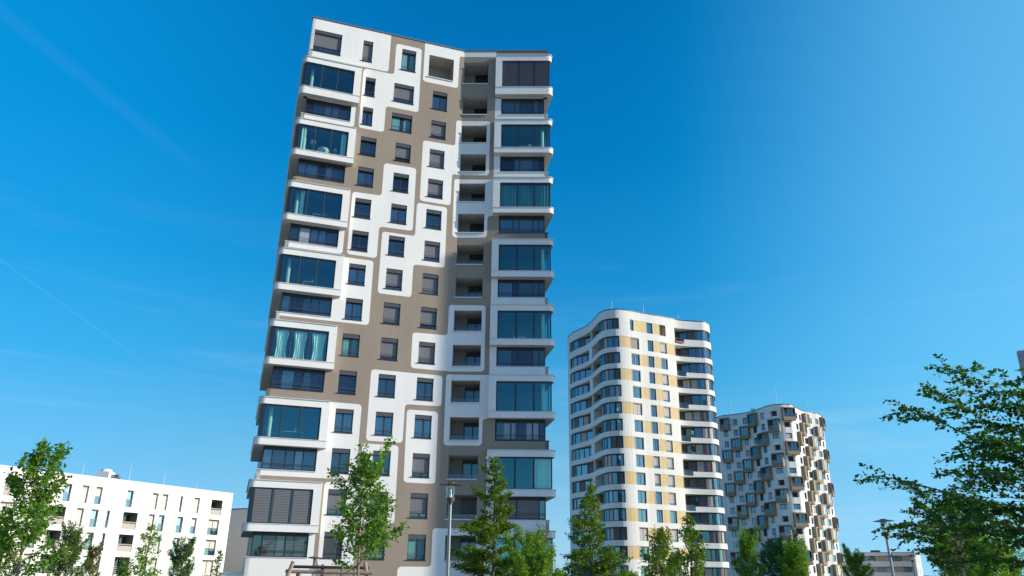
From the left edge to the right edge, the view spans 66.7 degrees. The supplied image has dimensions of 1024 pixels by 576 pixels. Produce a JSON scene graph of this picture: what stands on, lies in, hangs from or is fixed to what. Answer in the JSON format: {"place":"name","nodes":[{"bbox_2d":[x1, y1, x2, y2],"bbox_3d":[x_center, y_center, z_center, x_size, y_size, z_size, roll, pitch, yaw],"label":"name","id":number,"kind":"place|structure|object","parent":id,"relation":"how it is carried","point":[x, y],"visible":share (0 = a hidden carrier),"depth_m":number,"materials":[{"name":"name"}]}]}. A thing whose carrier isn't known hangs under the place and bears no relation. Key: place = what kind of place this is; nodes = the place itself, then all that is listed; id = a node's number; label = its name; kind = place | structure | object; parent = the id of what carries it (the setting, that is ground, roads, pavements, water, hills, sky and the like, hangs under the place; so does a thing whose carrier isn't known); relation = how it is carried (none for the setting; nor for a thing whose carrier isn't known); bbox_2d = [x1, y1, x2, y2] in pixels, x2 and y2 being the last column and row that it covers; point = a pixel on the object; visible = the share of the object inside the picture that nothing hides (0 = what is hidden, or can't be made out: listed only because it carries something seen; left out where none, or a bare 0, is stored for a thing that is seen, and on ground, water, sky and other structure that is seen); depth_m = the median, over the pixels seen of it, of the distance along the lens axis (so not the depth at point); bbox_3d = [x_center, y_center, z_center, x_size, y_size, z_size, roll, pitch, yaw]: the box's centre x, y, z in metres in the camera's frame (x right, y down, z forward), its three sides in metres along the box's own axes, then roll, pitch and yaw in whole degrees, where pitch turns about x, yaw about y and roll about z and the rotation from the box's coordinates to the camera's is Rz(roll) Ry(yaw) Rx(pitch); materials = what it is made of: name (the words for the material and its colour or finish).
{"place":"outdoors","nodes":[
{"label":"outdoors","id":0,"kind":"place"},
{"bbox_2d":[0,465,233,575],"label":"apartment block","id":1,"kind":"structure","parent":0,"point":[117,515],"depth_m":110.68,"materials":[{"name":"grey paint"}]},
{"bbox_2d":[74,508,82,525],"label":"window","id":2,"kind":"structure","parent":1,"relation":"in","point":[79,512],"depth_m":104.11,"materials":[{"name":"grey"}]},
{"bbox_2d":[79,485,88,502],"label":"window","id":3,"kind":"structure","parent":1,"relation":"in","point":[85,488],"depth_m":105.26,"materials":[{"name":"grey"}]},
{"bbox_2d":[89,509,97,526],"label":"window","id":4,"kind":"structure","parent":1,"relation":"in","point":[93,516],"depth_m":105.78,"materials":[{"name":"blue glass"}]},
{"bbox_2d":[93,487,101,503],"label":"window","id":5,"kind":"structure","parent":1,"relation":"in","point":[98,490],"depth_m":106.84,"materials":[{"name":"grey"}]},
{"bbox_2d":[200,560,212,575],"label":"window","id":6,"kind":"structure","parent":1,"relation":"in","point":[206,566],"depth_m":119.16,"materials":[{"name":"grey"}]},
{"bbox_2d":[204,540,214,555],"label":"window","id":7,"kind":"structure","parent":1,"relation":"in","point":[209,544],"depth_m":120.27,"materials":[{"name":"grey glass"}]},
{"bbox_2d":[207,519,217,534],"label":"window","id":8,"kind":"structure","parent":1,"relation":"in","point":[212,528],"depth_m":121.33,"materials":[{"name":"grey glass"}]},
{"bbox_2d":[223,508,247,572],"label":"apartment block","id":9,"kind":"structure","parent":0,"point":[236,549],"depth_m":133.08,"materials":[{"name":"grey"}]},
{"bbox_2d":[0,0,1023,575],"label":"sky","id":10,"kind":"structure","parent":0,"point":[833,188],"materials":[{"name":"blue"}]},
{"bbox_2d":[567,301,728,575],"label":"apartment tower","id":11,"kind":"structure","parent":0,"point":[643,441],"depth_m":138.92,"materials":[{"name":"beige paint"}]},
{"bbox_2d":[636,454,643,466],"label":"window","id":12,"kind":"structure","parent":11,"relation":"in","point":[639,458],"depth_m":133.78,"materials":[{"name":"blue glass"}]},
{"bbox_2d":[637,472,644,484],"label":"window","id":13,"kind":"structure","parent":11,"relation":"in","point":[640,476],"depth_m":132.74,"materials":[{"name":"blue glass"}]},
{"bbox_2d":[638,490,645,502],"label":"window","id":14,"kind":"structure","parent":11,"relation":"in","point":[641,494],"depth_m":131.67,"materials":[{"name":"blue glass"}]},
{"bbox_2d":[638,509,646,521],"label":"window","id":15,"kind":"structure","parent":11,"relation":"in","point":[642,512],"depth_m":130.62,"materials":[{"name":"blue glass"}]},
{"bbox_2d":[639,527,647,540],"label":"window","id":16,"kind":"structure","parent":11,"relation":"in","point":[643,531],"depth_m":129.47,"materials":[{"name":"grey"}]},
{"bbox_2d":[841,550,923,575],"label":"apartment block","id":17,"kind":"structure","parent":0,"point":[901,561],"depth_m":214.64,"materials":[{"name":"grey concrete"}]},
{"bbox_2d":[1016,350,1023,383],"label":"office tower","id":18,"kind":"structure","parent":0,"point":[1020,355],"depth_m":256.35,"materials":[{"name":"grey"}]},
{"label":"pavement","id":19,"kind":"structure","parent":0,"visible":0},
{"bbox_2d":[0,544,25,575],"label":"tree","id":20,"kind":"object","parent":19,"relation":"on","point":[6,562],"visible":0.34,"depth_m":31.84,"materials":[{"name":"green plant"}]},
{"bbox_2d":[0,436,72,575],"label":"maple tree","id":21,"kind":"object","parent":19,"relation":"on","point":[39,510],"visible":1,"depth_m":21.36,"materials":[{"name":"green plant"}]},
{"bbox_2d":[47,518,93,575],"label":"tree","id":22,"kind":"object","parent":19,"relation":"on","point":[72,538],"visible":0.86,"depth_m":37.34,"materials":[{"name":"green plant"}]},
{"bbox_2d":[80,540,104,575],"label":"tree","id":23,"kind":"object","parent":19,"relation":"on","point":[93,553],"visible":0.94,"depth_m":38.21,"materials":[{"name":"green plant"}]},
{"bbox_2d":[112,555,130,575],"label":"tree","id":24,"kind":"object","parent":19,"relation":"on","point":[122,563],"visible":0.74,"depth_m":50.86,"materials":[{"name":"green plant"}]},
{"bbox_2d":[119,522,162,575],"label":"tree","id":25,"kind":"object","parent":19,"relation":"on","point":[140,558],"visible":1,"depth_m":34.54,"materials":[{"name":"green plant"}]},
{"bbox_2d":[206,550,223,575],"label":"tree","id":26,"kind":"object","parent":19,"relation":"on","point":[219,552],"visible":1,"depth_m":48.73,"materials":[{"name":"green plant"}]},
{"bbox_2d":[285,561,372,575],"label":"pergola","id":27,"kind":"object","parent":19,"relation":"on","point":[321,572],"visible":0.93,"depth_m":34.78,"materials":[{"name":"brown wood"}]},
{"bbox_2d":[327,434,409,575],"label":"maple tree","id":28,"kind":"object","parent":19,"relation":"on","point":[367,476],"visible":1,"depth_m":22.65,"materials":[{"name":"green plant"}]},
{"bbox_2d":[440,482,462,575],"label":"street lamp","id":29,"kind":"object","parent":19,"relation":"on","point":[450,499],"visible":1,"depth_m":23.97,"materials":[{"name":"metal"}]},
{"bbox_2d":[450,450,542,575],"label":"hornbeam tree","id":30,"kind":"object","parent":19,"relation":"on","point":[475,557],"visible":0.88,"depth_m":26.66,"materials":[{"name":"green plant"}]},
{"bbox_2d":[502,524,565,575],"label":"tree","id":31,"kind":"object","parent":19,"relation":"on","point":[520,559],"visible":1,"depth_m":24.98,"materials":[{"name":"green plant"}]},
{"bbox_2d":[531,522,557,575],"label":"tree","id":32,"kind":"object","parent":19,"relation":"on","point":[545,541],"visible":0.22,"depth_m":28.44,"materials":[{"name":"green plant"}]},
{"bbox_2d":[549,478,638,575],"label":"hornbeam tree","id":33,"kind":"object","parent":19,"relation":"on","point":[599,568],"visible":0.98,"depth_m":30.15,"materials":[{"name":"green plant"}]},
{"bbox_2d":[638,525,682,575],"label":"tree","id":34,"kind":"object","parent":19,"relation":"on","point":[661,542],"visible":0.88,"depth_m":35.29,"materials":[{"name":"green plant"}]},
{"bbox_2d":[668,514,709,575],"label":"tree","id":35,"kind":"object","parent":19,"relation":"on","point":[689,520],"visible":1,"depth_m":33.19,"materials":[{"name":"green plant"}]},
{"bbox_2d":[873,519,894,575],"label":"street lamp","id":36,"kind":"object","parent":19,"relation":"on","point":[883,521],"visible":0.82,"depth_m":27.64,"materials":[{"name":"metal"}]},
{"bbox_2d":[853,353,1023,575],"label":"beech tree","id":37,"kind":"object","parent":19,"relation":"on","point":[997,449],"visible":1,"depth_m":11.66,"materials":[{"name":"green plant"}]},
{"bbox_2d":[933,537,965,575],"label":"background tree","id":38,"kind":"object","parent":19,"relation":"on","point":[950,572],"visible":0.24,"depth_m":37.31,"materials":[{"name":"green plant"}]},
{"bbox_2d":[894,477,1011,575],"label":"beech tree","id":39,"kind":"object","parent":19,"relation":"on","point":[940,552],"visible":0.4,"depth_m":18.23,"materials":[{"name":"green plant"}]},
{"bbox_2d":[931,528,990,575],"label":"background tree","id":40,"kind":"object","parent":19,"relation":"on","point":[967,556],"visible":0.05,"depth_m":38.74,"materials":[{"name":"green plant"}]},
{"bbox_2d":[959,516,1014,575],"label":"background tree","id":41,"kind":"object","parent":19,"relation":"on","point":[993,573],"visible":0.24,"depth_m":29.34,"materials":[{"name":"green plant"}]},
{"bbox_2d":[999,540,1023,575],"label":"background tree","id":42,"kind":"object","parent":19,"relation":"on","point":[1017,572],"visible":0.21,"depth_m":37.35,"materials":[{"name":"green plant"}]},
{"label":"ground","id":43,"kind":"structure","parent":0,"visible":0},
{"bbox_2d":[165,535,196,575],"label":"tree","id":44,"kind":"object","parent":43,"relation":"on","point":[183,558],"visible":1,"depth_m":52.49,"materials":[{"name":"green plant"}]},
{"bbox_2d":[218,563,243,575],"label":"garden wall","id":45,"kind":"structure","parent":43,"relation":"on","point":[231,574],"depth_m":53.74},
{"bbox_2d":[241,16,556,575],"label":"apartment tower","id":46,"kind":"structure","parent":43,"relation":"on","point":[417,172],"depth_m":64.15,"materials":[{"name":"grey paint"}]},
{"bbox_2d":[245,532,308,557],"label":"corner window","id":47,"kind":"structure","parent":46,"relation":"in","point":[263,544],"depth_m":55.09,"materials":[{"name":"grey"}]},
{"bbox_2d":[256,446,316,471],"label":"corner window","id":48,"kind":"structure","parent":46,"relation":"in","point":[273,458],"depth_m":57.24,"materials":[{"name":"blue glass"}]},
{"bbox_2d":[266,366,324,391],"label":"corner window","id":49,"kind":"structure","parent":46,"relation":"in","point":[282,377],"depth_m":59.38,"materials":[{"name":"blue glass"}]},
{"bbox_2d":[276,292,331,317],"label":"corner window","id":50,"kind":"structure","parent":46,"relation":"in","point":[290,303],"depth_m":61.52,"materials":[{"name":"blue glass"}]},
{"bbox_2d":[285,223,338,247],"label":"corner window","id":51,"kind":"structure","parent":46,"relation":"in","point":[304,234],"depth_m":63.64,"materials":[{"name":"blue glass"}]},
{"bbox_2d":[293,159,344,182],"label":"corner window","id":52,"kind":"structure","parent":46,"relation":"in","point":[306,168],"depth_m":65.76,"materials":[{"name":"blue glass"}]},
{"bbox_2d":[301,98,350,121],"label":"corner window","id":53,"kind":"structure","parent":46,"relation":"in","point":[314,107],"depth_m":67.90,"materials":[{"name":"blue glass"}]},
{"bbox_2d":[311,29,341,55],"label":"window","id":54,"kind":"structure","parent":46,"relation":"in","point":[325,42],"depth_m":70.14,"materials":[{"name":"grey"}]},
{"bbox_2d":[320,532,341,558],"bbox_3d":[-12.969,18.575,56.155,1.540,1.850,0.400,8,-22,-17],"label":"window","id":55,"kind":"structure","parent":46,"relation":"in","point":[329,543],"depth_m":56.15,"materials":[{"name":"grey glass"}]},
{"bbox_2d":[324,489,346,515],"bbox_3d":[-12.935,15.770,57.220,1.540,1.850,0.400,8,-22,-17],"label":"window","id":56,"kind":"structure","parent":46,"relation":"in","point":[332,493],"depth_m":57.23,"materials":[{"name":"grey"}]},
{"bbox_2d":[328,448,349,473],"bbox_3d":[-12.901,12.966,58.285,1.540,1.850,0.400,8,-22,-17],"label":"window","id":57,"kind":"structure","parent":46,"relation":"in","point":[338,455],"depth_m":58.40,"materials":[{"name":"blue glass"}]},
{"bbox_2d":[334,408,353,433],"bbox_3d":[-12.868,10.161,59.350,1.540,1.850,0.400,8,-22,-17],"label":"window","id":58,"kind":"structure","parent":46,"relation":"in","point":[343,417],"depth_m":59.48,"materials":[{"name":"blue glass"}]},
{"bbox_2d":[338,370,356,394],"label":"window","id":59,"kind":"structure","parent":46,"relation":"in","point":[347,379],"depth_m":60.54,"materials":[{"name":"blue glass"}]},
{"bbox_2d":[339,333,359,356],"bbox_3d":[-12.800,4.553,61.479,1.540,1.850,0.400,8,-22,-17],"label":"window","id":60,"kind":"structure","parent":46,"relation":"in","point":[350,342],"depth_m":61.59,"materials":[{"name":"teal glass"}]},
{"bbox_2d":[343,298,362,320],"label":"window","id":61,"kind":"structure","parent":46,"relation":"in","point":[353,308],"depth_m":62.67,"materials":[{"name":"blue glass"}]},
{"bbox_2d":[346,263,365,285],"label":"window","id":62,"kind":"structure","parent":46,"relation":"in","point":[356,276],"depth_m":63.74,"materials":[{"name":"blue glass"}]},
{"bbox_2d":[349,230,368,251],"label":"window","id":63,"kind":"structure","parent":46,"relation":"in","point":[359,242],"depth_m":64.80,"materials":[{"name":"blue glass"}]},
{"bbox_2d":[352,198,370,219],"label":"window","id":64,"kind":"structure","parent":46,"relation":"in","point":[362,206],"depth_m":65.89,"materials":[{"name":"blue glass"}]},
{"bbox_2d":[355,167,373,187],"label":"window","id":65,"kind":"structure","parent":46,"relation":"in","point":[365,175],"depth_m":66.94,"materials":[{"name":"blue glass"}]},
{"bbox_2d":[360,41,372,62],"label":"window","id":66,"kind":"structure","parent":46,"relation":"in","point":[367,46],"depth_m":71.24,"materials":[{"name":"grey"}]},
{"bbox_2d":[360,107,372,125],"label":"window","id":67,"kind":"structure","parent":46,"relation":"in","point":[367,112],"depth_m":69.00,"materials":[{"name":"blue glass"}]},
{"bbox_2d":[358,136,376,156],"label":"window","id":68,"kind":"structure","parent":46,"relation":"in","point":[368,145],"depth_m":68.01,"materials":[{"name":"blue glass"}]},
{"bbox_2d":[363,77,375,97],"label":"window","id":69,"kind":"structure","parent":46,"relation":"in","point":[370,82],"depth_m":70.10,"materials":[{"name":"blue glass"}]},
{"bbox_2d":[363,536,384,559],"bbox_3d":[-10.076,18.957,57.070,1.550,1.850,0.400,8,-22,-17],"label":"window","id":70,"kind":"structure","parent":46,"relation":"in","point":[381,557],"depth_m":57.01,"materials":[{"name":"teal"}]},
{"bbox_2d":[372,451,390,475],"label":"window","id":71,"kind":"structure","parent":46,"relation":"in","point":[386,468],"depth_m":59.35,"materials":[{"name":"blue glass"}]},
{"bbox_2d":[373,412,392,435],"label":"window","id":72,"kind":"structure","parent":46,"relation":"in","point":[383,421],"depth_m":60.40,"materials":[{"name":"blue glass"}]},
{"bbox_2d":[376,374,395,397],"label":"window","id":73,"kind":"structure","parent":46,"relation":"in","point":[386,383],"depth_m":61.47,"materials":[{"name":"blue glass"}]},
{"bbox_2d":[380,338,397,360],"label":"window","id":74,"kind":"structure","parent":46,"relation":"in","point":[388,345],"depth_m":62.47,"materials":[{"name":"grey glass"}]},
{"bbox_2d":[382,302,400,324],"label":"window","id":75,"kind":"structure","parent":46,"relation":"in","point":[391,312],"depth_m":63.53,"materials":[{"name":"grey glass"}]},
{"bbox_2d":[384,268,402,290],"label":"window","id":76,"kind":"structure","parent":46,"relation":"in","point":[393,277],"depth_m":64.61,"materials":[{"name":"grey"}]},
{"bbox_2d":[386,235,404,256],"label":"window","id":77,"kind":"structure","parent":46,"relation":"in","point":[396,244],"depth_m":65.73,"materials":[{"name":"blue glass"}]},
{"bbox_2d":[389,203,406,224],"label":"window","id":78,"kind":"structure","parent":46,"relation":"in","point":[398,212],"depth_m":66.79,"materials":[{"name":"blue glass"}]},
{"bbox_2d":[391,173,408,193],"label":"window","id":79,"kind":"structure","parent":46,"relation":"in","point":[400,181],"depth_m":67.85,"materials":[{"name":"blue glass"}]},
{"bbox_2d":[389,113,411,133],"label":"window","id":80,"kind":"structure","parent":46,"relation":"in","point":[401,123],"depth_m":69.90,"materials":[{"name":"teal glass"}]},
{"bbox_2d":[394,143,410,162],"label":"window","id":81,"kind":"structure","parent":46,"relation":"in","point":[402,151],"depth_m":68.88,"materials":[{"name":"grey glass"}]},
{"bbox_2d":[392,83,413,104],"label":"window","id":82,"kind":"structure","parent":46,"relation":"in","point":[402,93],"depth_m":70.95,"materials":[{"name":"grey"}]},
{"bbox_2d":[399,49,415,72],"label":"window","id":83,"kind":"structure","parent":46,"relation":"in","point":[408,57],"depth_m":72.40,"materials":[{"name":"teal glass"}]},
{"bbox_2d":[407,534,425,560],"bbox_3d":[-7.167,19.342,57.993,1.550,1.850,0.400,8,-22,-17],"label":"window","id":84,"kind":"structure","parent":46,"relation":"in","point":[416,543],"depth_m":58.10,"materials":[{"name":"teal glass"}]},
{"bbox_2d":[408,493,427,518],"bbox_3d":[-7.133,16.538,59.058,1.550,1.850,0.400,8,-22,-17],"label":"window","id":85,"kind":"structure","parent":46,"relation":"in","point":[418,501],"depth_m":59.13,"materials":[{"name":"grey"}]},
{"bbox_2d":[412,453,429,477],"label":"window","id":86,"kind":"structure","parent":46,"relation":"in","point":[420,462],"depth_m":60.20,"materials":[{"name":"grey"}]},
{"bbox_2d":[412,415,431,438],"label":"window","id":87,"kind":"structure","parent":46,"relation":"in","point":[422,426],"depth_m":61.32,"materials":[{"name":"blue glass"}]},
{"bbox_2d":[414,377,433,400],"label":"window","id":88,"kind":"structure","parent":46,"relation":"in","point":[424,389],"depth_m":62.38,"materials":[{"name":"blue glass"}]},
{"bbox_2d":[416,341,434,364],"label":"window","id":89,"kind":"structure","parent":46,"relation":"in","point":[425,355],"depth_m":63.38,"materials":[{"name":"grey"}]},
{"bbox_2d":[418,307,436,329],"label":"window","id":90,"kind":"structure","parent":46,"relation":"in","point":[428,315],"depth_m":64.46,"materials":[{"name":"grey glass"}]},
{"bbox_2d":[420,273,438,294],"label":"window","id":91,"kind":"structure","parent":46,"relation":"in","point":[429,283],"depth_m":65.52,"materials":[{"name":"grey"}]},
{"bbox_2d":[422,241,439,261],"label":"window","id":92,"kind":"structure","parent":46,"relation":"in","point":[431,249],"depth_m":66.60,"materials":[{"name":"grey glass"}]},
{"bbox_2d":[424,209,441,229],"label":"window","id":93,"kind":"structure","parent":46,"relation":"in","point":[433,217],"depth_m":67.73,"materials":[{"name":"blue glass"}]},
{"bbox_2d":[426,179,442,198],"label":"window","id":94,"kind":"structure","parent":46,"relation":"in","point":[434,186],"depth_m":68.71,"materials":[{"name":"grey glass"}]},
{"bbox_2d":[428,149,443,168],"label":"window","id":95,"kind":"structure","parent":46,"relation":"in","point":[436,158],"depth_m":69.78,"materials":[{"name":"grey glass"}]},
{"bbox_2d":[429,120,445,139],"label":"window","id":96,"kind":"structure","parent":46,"relation":"in","point":[437,128],"depth_m":70.86,"materials":[{"name":"grey"}]},
{"bbox_2d":[431,91,446,111],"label":"window","id":97,"kind":"structure","parent":46,"relation":"in","point":[439,99],"depth_m":72.03,"materials":[{"name":"blue glass"}]},
{"bbox_2d":[496,347,548,367],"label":"corner window","id":98,"kind":"structure","parent":46,"relation":"in","point":[506,357],"depth_m":63.97,"materials":[{"name":"blue glass"}]},
{"bbox_2d":[495,420,549,441],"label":"corner window","id":99,"kind":"structure","parent":46,"relation":"in","point":[505,430],"depth_m":61.84,"materials":[{"name":"blue glass"}]},
{"bbox_2d":[497,280,548,298],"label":"corner window","id":100,"kind":"structure","parent":46,"relation":"in","point":[506,288],"depth_m":66.11,"materials":[{"name":"blue glass"}]},
{"bbox_2d":[496,497,549,520],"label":"corner window","id":101,"kind":"structure","parent":46,"relation":"in","point":[526,508],"depth_m":59.64,"materials":[{"name":"grey glass"}]},
{"bbox_2d":[499,216,547,232],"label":"corner window","id":102,"kind":"structure","parent":46,"relation":"in","point":[507,224],"depth_m":68.24,"materials":[{"name":"blue glass"}]},
{"bbox_2d":[500,157,547,172],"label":"corner window","id":103,"kind":"structure","parent":46,"relation":"in","point":[507,164],"depth_m":70.38,"materials":[{"name":"blue glass"}]},
{"bbox_2d":[501,99,547,115],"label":"corner window","id":104,"kind":"structure","parent":46,"relation":"in","point":[508,106],"depth_m":72.54,"materials":[{"name":"blue glass"}]},
{"bbox_2d":[729,526,767,575],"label":"tree","id":105,"kind":"object","parent":43,"relation":"on","point":[747,551],"visible":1,"depth_m":54.47,"materials":[{"name":"green plant"}]},
{"bbox_2d":[756,527,799,575],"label":"tree","id":106,"kind":"object","parent":43,"relation":"on","point":[775,549],"visible":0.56,"depth_m":62.67,"materials":[{"name":"green plant"}]},
{"bbox_2d":[716,390,843,575],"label":"apartment tower","id":107,"kind":"structure","parent":43,"relation":"on","point":[773,465],"depth_m":208.30,"materials":[{"name":"grey paint"}]},
{"bbox_2d":[773,537,810,575],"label":"tree","id":108,"kind":"object","parent":43,"relation":"on","point":[796,563],"visible":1,"depth_m":53.27,"materials":[{"name":"green plant"}]},
{"bbox_2d":[840,543,874,575],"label":"tree","id":109,"kind":"object","parent":43,"relation":"on","point":[854,562],"visible":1,"depth_m":65.22,"materials":[{"name":"green plant"}]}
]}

